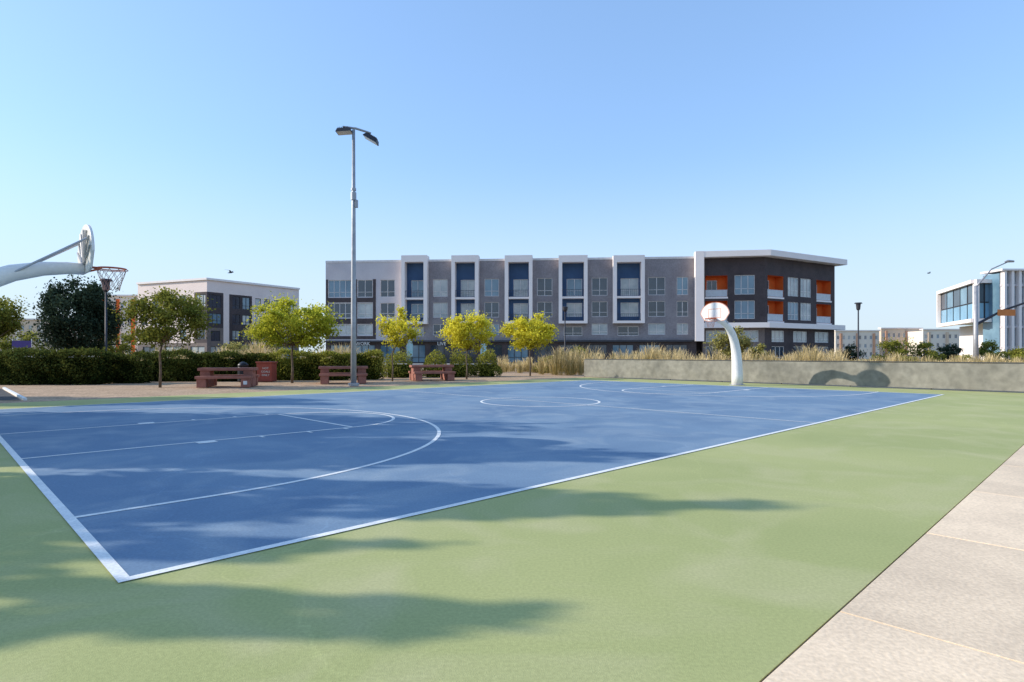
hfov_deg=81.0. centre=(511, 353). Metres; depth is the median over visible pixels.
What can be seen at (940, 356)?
bush
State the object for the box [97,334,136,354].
tree
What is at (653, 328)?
window
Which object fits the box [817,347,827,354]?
window
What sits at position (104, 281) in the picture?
street lamp
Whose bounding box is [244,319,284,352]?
tree
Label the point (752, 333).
window
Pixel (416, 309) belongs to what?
window
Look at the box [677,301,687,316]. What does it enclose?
window
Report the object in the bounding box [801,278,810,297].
window
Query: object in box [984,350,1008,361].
bush
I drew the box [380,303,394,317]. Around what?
window
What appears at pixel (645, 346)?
storefront window
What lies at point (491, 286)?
window
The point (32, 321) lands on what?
distant building
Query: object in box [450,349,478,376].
bush
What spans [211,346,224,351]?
window
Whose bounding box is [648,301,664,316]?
window
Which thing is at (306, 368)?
hedge
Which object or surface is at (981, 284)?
window
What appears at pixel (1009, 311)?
traffic mast
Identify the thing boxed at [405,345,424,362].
storefront window
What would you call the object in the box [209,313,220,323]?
window
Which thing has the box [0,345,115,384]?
hedge
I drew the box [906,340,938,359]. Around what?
tree
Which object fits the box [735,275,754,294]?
window
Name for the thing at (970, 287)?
window
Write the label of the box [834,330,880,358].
distant building
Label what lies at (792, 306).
window
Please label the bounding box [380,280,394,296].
window
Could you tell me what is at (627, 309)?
window
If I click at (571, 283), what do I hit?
window
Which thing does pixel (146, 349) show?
window
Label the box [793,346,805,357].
window
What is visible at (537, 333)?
tree
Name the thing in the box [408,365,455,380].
picnic table
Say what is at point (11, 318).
tree
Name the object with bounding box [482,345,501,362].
storefront window
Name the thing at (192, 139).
sky
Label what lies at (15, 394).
kerb
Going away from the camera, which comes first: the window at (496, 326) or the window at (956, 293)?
the window at (496, 326)
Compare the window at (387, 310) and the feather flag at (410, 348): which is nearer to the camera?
the feather flag at (410, 348)
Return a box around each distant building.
[0,318,93,356]
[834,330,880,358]
[878,328,922,355]
[907,329,958,358]
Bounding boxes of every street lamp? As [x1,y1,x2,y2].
[99,278,112,350]
[562,306,567,367]
[854,302,862,360]
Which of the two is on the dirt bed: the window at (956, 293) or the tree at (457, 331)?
the tree at (457, 331)
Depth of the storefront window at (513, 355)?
86.59 m
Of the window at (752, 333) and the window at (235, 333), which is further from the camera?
the window at (235, 333)
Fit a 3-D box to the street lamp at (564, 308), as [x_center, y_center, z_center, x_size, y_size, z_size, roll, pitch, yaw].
[4.418,-1.208,50.000,0.480,5.415,0.480,0,0,0]
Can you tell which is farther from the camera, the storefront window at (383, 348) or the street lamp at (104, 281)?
the storefront window at (383, 348)
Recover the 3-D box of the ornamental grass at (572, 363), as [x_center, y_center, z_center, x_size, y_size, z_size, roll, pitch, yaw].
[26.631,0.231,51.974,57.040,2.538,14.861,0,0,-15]
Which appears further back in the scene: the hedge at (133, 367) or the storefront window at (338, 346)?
the storefront window at (338, 346)
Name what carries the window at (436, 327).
in the apartment building at (778, 303)
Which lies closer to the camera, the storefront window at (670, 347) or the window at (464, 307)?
the storefront window at (670, 347)
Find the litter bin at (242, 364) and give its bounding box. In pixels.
[237,362,248,381]
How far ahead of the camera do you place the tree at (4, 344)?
70.04 m
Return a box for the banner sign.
[12,339,31,347]
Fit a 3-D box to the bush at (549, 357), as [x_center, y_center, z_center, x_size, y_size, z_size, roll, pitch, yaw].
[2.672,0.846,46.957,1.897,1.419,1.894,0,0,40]
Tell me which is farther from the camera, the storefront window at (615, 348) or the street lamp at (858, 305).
the storefront window at (615, 348)
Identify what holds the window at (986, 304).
in the office building at (1000, 288)
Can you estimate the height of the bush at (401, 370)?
1.800 m
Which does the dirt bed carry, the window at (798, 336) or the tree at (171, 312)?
the tree at (171, 312)
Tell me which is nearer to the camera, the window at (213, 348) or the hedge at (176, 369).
the hedge at (176, 369)
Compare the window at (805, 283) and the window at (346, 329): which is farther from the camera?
the window at (346, 329)
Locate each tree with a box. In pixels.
[0,295,30,342]
[0,329,53,350]
[26,274,131,355]
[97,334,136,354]
[107,286,218,387]
[217,341,253,353]
[236,290,345,382]
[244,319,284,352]
[375,305,424,380]
[435,310,501,378]
[495,311,558,375]
[572,345,592,360]
[703,321,756,359]
[749,343,770,359]
[842,341,866,360]
[877,337,916,358]
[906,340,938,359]
[936,342,963,359]
[979,338,999,357]
[999,346,1023,357]
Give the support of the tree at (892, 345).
on the ground
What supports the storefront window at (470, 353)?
in the apartment building at (778, 303)
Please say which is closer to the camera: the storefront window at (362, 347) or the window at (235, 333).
the storefront window at (362, 347)
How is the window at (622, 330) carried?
in the apartment building at (778, 303)
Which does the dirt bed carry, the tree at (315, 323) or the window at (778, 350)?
the tree at (315, 323)
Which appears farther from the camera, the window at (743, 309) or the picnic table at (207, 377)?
the window at (743, 309)
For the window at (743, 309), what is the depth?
83.55 m
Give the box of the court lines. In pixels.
[0,380,944,582]
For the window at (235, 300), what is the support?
in the apartment building at (236, 300)
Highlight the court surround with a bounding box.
[0,377,1023,681]
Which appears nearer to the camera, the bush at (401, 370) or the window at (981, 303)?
the bush at (401, 370)
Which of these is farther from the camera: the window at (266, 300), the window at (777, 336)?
the window at (266, 300)
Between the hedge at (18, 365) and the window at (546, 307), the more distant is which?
the window at (546, 307)
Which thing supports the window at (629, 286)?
in the apartment building at (778, 303)
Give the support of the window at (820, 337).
in the apartment building at (778, 303)
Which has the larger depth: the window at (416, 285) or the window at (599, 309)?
the window at (416, 285)
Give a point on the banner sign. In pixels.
(20, 344)
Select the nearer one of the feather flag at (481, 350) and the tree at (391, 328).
the tree at (391, 328)
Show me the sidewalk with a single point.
(941, 600)
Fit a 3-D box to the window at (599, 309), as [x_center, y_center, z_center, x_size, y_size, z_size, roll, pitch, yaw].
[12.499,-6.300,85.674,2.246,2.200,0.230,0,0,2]
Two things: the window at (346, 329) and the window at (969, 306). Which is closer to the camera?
the window at (346, 329)
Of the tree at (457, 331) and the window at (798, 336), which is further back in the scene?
the window at (798, 336)
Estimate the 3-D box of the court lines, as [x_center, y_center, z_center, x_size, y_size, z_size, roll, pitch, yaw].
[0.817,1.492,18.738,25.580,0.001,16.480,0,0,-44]
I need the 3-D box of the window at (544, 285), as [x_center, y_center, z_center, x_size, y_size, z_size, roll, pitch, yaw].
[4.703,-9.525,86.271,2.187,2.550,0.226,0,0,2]
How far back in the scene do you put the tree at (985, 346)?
85.65 m
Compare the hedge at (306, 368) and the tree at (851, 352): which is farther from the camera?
the tree at (851, 352)
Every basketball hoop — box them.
[0,224,127,290]
[701,302,744,385]
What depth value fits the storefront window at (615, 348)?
85.43 m
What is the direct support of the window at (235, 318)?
in the apartment building at (236, 300)
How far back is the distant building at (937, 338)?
168.00 m
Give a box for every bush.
[381,349,412,377]
[420,349,446,376]
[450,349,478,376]
[469,348,501,375]
[534,355,553,372]
[871,353,886,362]
[898,355,917,361]
[926,353,947,361]
[954,354,972,359]
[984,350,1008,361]
[1010,352,1023,361]
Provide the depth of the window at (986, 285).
100.15 m
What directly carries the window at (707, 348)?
in the apartment building at (778, 303)
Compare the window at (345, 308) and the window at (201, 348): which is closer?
the window at (345, 308)
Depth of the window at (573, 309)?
86.16 m
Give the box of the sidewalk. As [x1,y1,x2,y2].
[762,445,1023,681]
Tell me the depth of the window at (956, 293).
109.40 m
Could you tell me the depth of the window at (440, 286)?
87.41 m
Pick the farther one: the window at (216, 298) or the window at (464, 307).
the window at (216, 298)
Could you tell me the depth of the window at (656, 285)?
85.06 m
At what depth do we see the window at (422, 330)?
87.64 m
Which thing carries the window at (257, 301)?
in the apartment building at (236, 300)
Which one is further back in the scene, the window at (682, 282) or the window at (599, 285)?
the window at (599, 285)
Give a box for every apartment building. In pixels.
[97,295,137,356]
[136,278,299,358]
[325,249,846,363]
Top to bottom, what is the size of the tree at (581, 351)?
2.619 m
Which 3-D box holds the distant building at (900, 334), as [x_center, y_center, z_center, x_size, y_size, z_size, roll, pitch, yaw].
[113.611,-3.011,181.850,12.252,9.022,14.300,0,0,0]
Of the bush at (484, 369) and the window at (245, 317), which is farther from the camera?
the window at (245, 317)
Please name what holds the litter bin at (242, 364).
on the dirt bed
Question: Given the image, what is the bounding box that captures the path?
[0,389,19,399]
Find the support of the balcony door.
in the apartment building at (778, 303)
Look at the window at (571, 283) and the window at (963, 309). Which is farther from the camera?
the window at (963, 309)
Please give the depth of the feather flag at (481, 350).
80.00 m
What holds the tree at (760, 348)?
on the ground
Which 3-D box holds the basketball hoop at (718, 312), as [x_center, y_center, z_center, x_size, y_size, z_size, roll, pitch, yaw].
[9.750,-0.395,27.480,3.223,3.790,1.370,0,0,-44]
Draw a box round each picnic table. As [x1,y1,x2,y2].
[195,367,259,387]
[318,366,367,383]
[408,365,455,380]
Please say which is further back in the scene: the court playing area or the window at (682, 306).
the window at (682, 306)
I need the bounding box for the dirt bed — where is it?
[0,368,1023,402]
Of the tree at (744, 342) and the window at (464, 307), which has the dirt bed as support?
the tree at (744, 342)
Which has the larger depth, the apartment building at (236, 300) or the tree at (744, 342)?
the apartment building at (236, 300)
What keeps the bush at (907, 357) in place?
on the dirt bed
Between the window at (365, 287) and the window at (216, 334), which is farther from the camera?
the window at (216, 334)
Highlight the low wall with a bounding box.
[584,359,1023,391]
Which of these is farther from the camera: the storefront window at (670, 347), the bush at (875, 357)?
the storefront window at (670, 347)
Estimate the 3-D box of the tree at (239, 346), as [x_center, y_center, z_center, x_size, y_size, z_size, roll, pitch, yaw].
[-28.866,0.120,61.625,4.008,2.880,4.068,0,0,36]
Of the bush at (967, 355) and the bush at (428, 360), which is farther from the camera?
the bush at (967, 355)
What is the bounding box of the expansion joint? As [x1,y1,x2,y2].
[761,449,1018,681]
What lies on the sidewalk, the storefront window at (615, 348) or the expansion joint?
the expansion joint
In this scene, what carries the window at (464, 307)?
in the apartment building at (778, 303)
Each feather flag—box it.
[407,339,412,356]
[480,341,486,361]
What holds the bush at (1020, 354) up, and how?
on the dirt bed
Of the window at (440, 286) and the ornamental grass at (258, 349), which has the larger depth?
the window at (440, 286)
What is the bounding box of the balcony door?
[707,280,716,289]
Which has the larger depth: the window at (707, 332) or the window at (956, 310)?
the window at (956, 310)
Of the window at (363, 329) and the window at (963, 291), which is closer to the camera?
the window at (363, 329)
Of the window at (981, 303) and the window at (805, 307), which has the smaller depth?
the window at (805, 307)
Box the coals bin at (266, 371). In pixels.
[256,361,277,381]
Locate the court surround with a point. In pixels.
(758, 559)
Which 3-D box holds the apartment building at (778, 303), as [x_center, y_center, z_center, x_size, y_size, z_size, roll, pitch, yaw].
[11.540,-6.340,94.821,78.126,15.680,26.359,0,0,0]
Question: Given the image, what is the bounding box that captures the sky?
[0,0,1023,352]
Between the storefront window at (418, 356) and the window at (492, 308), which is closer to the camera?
the window at (492, 308)
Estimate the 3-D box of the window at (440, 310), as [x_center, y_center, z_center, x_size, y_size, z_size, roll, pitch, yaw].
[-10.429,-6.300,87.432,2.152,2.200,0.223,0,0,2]
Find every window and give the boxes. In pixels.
[143,347,155,351]
[165,347,180,357]
[191,346,203,353]
[196,294,204,304]
[196,329,204,338]
[209,294,220,307]
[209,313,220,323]
[211,331,219,340]
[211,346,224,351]
[232,296,239,308]
[232,314,239,324]
[232,330,239,339]
[243,297,249,309]
[243,315,249,324]
[255,298,260,309]
[264,299,269,310]
[328,280,350,296]
[328,303,350,317]
[329,325,350,334]
[330,345,349,352]
[356,345,374,355]
[358,280,372,296]
[358,303,372,317]
[358,324,372,334]
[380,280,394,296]
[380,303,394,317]
[380,345,399,362]
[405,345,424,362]
[408,327,423,335]
[411,280,422,296]
[411,304,422,317]
[431,345,450,362]
[433,279,447,296]
[433,303,447,317]
[433,324,447,334]
[456,345,475,362]
[461,280,474,296]
[461,304,474,316]
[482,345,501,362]
[484,279,498,295]
[484,302,498,316]
[485,324,498,334]
[507,345,527,362]
[513,279,527,295]
[513,303,527,316]
[533,345,553,362]
[537,278,551,295]
[537,302,551,316]
[559,345,580,353]
[566,326,581,335]
[567,279,581,295]
[567,303,581,316]
[586,345,606,358]
[592,278,606,295]
[592,301,606,316]
[592,324,606,334]
[612,345,633,358]
[618,326,638,335]
[621,278,637,295]
[621,302,637,316]
[639,345,659,356]
[648,277,664,294]
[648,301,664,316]
[648,323,664,334]
[666,345,686,359]
[677,277,687,294]
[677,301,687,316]
[677,323,687,334]
[706,331,726,341]
[706,346,725,358]
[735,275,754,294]
[735,300,754,318]
[736,330,757,341]
[772,331,783,341]
[772,346,783,359]
[788,277,797,296]
[788,302,797,319]
[793,331,806,341]
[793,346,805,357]
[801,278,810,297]
[801,303,810,320]
[815,332,827,342]
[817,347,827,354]
[941,292,946,309]
[941,309,946,322]
[947,291,952,308]
[947,308,952,321]
[953,288,959,306]
[953,306,959,320]
[960,286,966,305]
[960,304,966,319]
[967,284,972,303]
[967,303,972,318]
[980,283,983,301]
[980,302,983,317]
[984,283,988,301]
[984,302,988,317]
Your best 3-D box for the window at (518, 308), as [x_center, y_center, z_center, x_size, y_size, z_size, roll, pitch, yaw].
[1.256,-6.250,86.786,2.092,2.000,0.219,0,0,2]
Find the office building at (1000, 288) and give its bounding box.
[937,269,1023,359]
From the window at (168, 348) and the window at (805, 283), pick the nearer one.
the window at (805, 283)
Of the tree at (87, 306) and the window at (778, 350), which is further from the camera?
the window at (778, 350)
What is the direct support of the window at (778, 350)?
in the apartment building at (778, 303)
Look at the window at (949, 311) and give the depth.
112.79 m
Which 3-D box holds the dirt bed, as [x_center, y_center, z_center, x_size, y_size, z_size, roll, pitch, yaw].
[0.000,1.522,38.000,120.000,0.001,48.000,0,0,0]
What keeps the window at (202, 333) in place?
in the apartment building at (236, 300)
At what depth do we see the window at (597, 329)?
85.66 m
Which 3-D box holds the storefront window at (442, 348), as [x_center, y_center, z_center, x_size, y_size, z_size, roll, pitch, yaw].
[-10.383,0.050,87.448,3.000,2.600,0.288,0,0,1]
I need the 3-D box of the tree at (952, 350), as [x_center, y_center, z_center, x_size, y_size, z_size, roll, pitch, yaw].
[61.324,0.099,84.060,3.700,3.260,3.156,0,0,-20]
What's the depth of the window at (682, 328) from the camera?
84.77 m
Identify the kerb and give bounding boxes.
[2,387,26,399]
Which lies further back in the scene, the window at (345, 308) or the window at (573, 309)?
the window at (345, 308)
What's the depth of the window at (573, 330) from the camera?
85.93 m
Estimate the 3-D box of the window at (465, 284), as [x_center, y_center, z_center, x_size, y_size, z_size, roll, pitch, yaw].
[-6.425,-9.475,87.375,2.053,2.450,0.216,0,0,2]
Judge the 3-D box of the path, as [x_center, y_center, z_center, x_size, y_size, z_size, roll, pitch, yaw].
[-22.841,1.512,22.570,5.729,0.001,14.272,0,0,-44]
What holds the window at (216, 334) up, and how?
in the apartment building at (236, 300)
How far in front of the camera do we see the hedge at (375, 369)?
34.73 m
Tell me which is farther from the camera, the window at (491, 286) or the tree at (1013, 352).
the window at (491, 286)
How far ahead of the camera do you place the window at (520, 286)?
86.78 m
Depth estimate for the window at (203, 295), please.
102.62 m
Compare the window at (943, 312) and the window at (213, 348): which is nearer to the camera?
the window at (213, 348)
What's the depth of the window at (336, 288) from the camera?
88.57 m
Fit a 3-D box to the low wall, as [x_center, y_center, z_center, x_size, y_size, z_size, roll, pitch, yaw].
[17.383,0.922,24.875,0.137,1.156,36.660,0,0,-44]
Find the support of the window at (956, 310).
in the office building at (1000, 288)
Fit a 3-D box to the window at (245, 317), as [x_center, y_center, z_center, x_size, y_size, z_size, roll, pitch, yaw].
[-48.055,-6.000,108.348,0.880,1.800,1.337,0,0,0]
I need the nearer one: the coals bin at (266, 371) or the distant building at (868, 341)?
the coals bin at (266, 371)
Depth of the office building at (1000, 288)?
99.69 m
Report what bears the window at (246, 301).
in the apartment building at (236, 300)
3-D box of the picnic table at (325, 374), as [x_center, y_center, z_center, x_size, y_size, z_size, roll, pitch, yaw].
[-8.565,1.075,30.484,2.400,0.850,1.900,0,0,-16]
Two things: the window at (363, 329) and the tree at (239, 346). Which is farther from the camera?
the window at (363, 329)
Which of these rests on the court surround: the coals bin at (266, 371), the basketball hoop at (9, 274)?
the basketball hoop at (9, 274)
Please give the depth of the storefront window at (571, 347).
86.02 m
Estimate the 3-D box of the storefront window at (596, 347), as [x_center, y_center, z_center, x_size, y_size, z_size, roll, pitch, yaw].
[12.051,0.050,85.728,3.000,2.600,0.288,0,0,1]
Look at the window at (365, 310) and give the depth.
88.27 m
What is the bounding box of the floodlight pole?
[335,126,378,385]
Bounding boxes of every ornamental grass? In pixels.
[124,340,384,370]
[497,344,1023,374]
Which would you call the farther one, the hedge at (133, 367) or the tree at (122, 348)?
the tree at (122, 348)
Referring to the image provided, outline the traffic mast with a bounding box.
[973,260,1023,363]
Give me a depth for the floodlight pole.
27.70 m
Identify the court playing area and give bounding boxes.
[0,380,940,575]
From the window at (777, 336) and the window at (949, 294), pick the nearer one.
the window at (777, 336)
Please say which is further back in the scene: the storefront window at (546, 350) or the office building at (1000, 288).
the office building at (1000, 288)
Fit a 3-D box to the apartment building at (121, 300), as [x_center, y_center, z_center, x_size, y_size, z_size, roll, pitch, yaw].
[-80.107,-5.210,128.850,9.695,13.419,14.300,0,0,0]
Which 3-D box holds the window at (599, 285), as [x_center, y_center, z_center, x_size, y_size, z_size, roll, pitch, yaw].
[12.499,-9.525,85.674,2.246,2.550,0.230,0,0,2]
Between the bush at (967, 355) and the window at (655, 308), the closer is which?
the bush at (967, 355)
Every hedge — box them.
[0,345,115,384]
[102,349,156,383]
[142,347,263,381]
[258,347,350,379]
[349,349,384,379]

